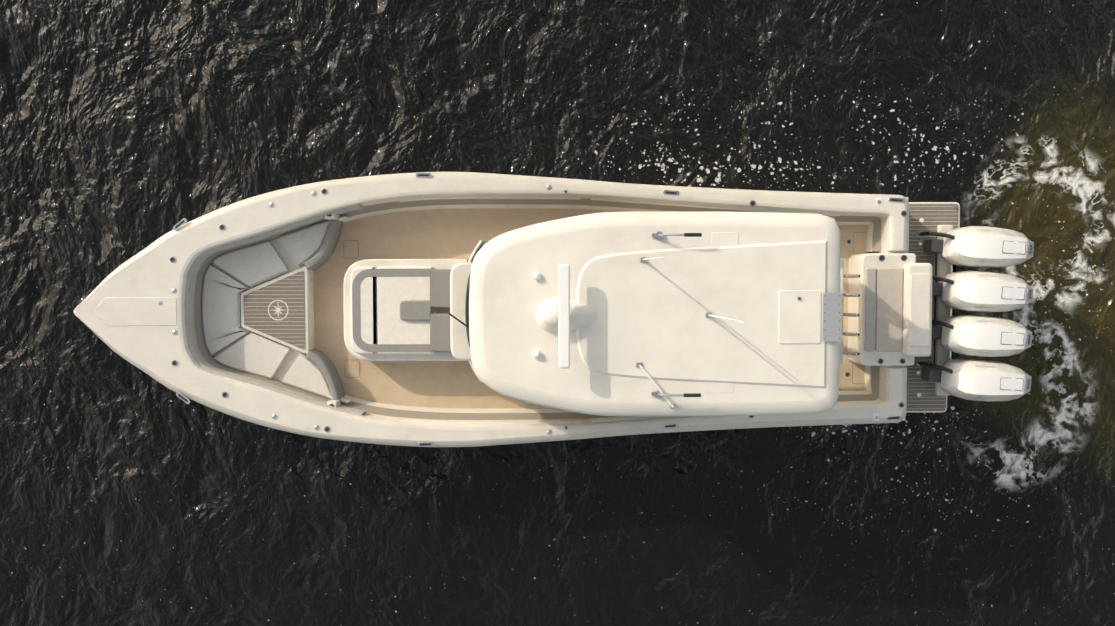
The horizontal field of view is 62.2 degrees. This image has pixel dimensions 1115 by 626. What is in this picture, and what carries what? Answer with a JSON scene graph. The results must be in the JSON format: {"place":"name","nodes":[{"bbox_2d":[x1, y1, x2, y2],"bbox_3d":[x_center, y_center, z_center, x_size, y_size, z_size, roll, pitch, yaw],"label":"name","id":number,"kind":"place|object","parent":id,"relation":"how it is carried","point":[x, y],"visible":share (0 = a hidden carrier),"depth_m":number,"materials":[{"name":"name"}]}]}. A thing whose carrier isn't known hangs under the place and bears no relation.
{"place":"outdoors","nodes":[
{"label":"outdoors","id":0,"kind":"place"},
{"bbox_2d":[0,0,1114,625],"bbox_3d":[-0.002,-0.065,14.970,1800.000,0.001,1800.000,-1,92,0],"label":"water surface","id":1,"kind":"object","parent":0,"point":[130,494],"depth_m":14.98,"materials":[{"name":"black liquid"}]},
{"bbox_2d":[73,172,959,446],"bbox_3d":[-0.387,-0.005,12.757,13.233,5.428,4.074,0,92,0],"label":"boat","id":2,"kind":"object","parent":1,"relation":"on","point":[446,309],"visible":1,"depth_m":13.50,"materials":[{"name":"beige plastic"}]},
{"bbox_2d":[915,358,1030,400],"bbox_3d":[6.251,0.967,14.581,1.490,2.362,0.612,3,92,0],"label":"outboard motor","id":3,"kind":"object","parent":2,"relation":"attached to","point":[975,379],"visible":0.96,"depth_m":13.48,"materials":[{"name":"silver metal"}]},
{"bbox_2d":[917,226,1033,267],"bbox_3d":[6.248,-1.012,14.501,1.490,2.362,0.612,3,92,0],"label":"outboard motor","id":4,"kind":"object","parent":2,"relation":"attached to","point":[981,247],"visible":1,"depth_m":13.40,"materials":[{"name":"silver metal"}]},
{"bbox_2d":[931,315,1031,356],"bbox_3d":[6.250,0.307,14.554,1.490,2.362,0.612,3,92,0],"label":"outboard motor","id":5,"kind":"object","parent":2,"relation":"attached to","point":[979,335],"visible":0.81,"depth_m":13.44,"materials":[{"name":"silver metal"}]},
{"bbox_2d":[932,271,1032,312],"bbox_3d":[6.249,-0.352,14.527,1.490,2.362,0.612,3,92,0],"label":"outboard motor","id":6,"kind":"object","parent":2,"relation":"attached to","point":[982,291],"visible":0.81,"depth_m":13.42,"materials":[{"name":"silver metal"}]}
]}

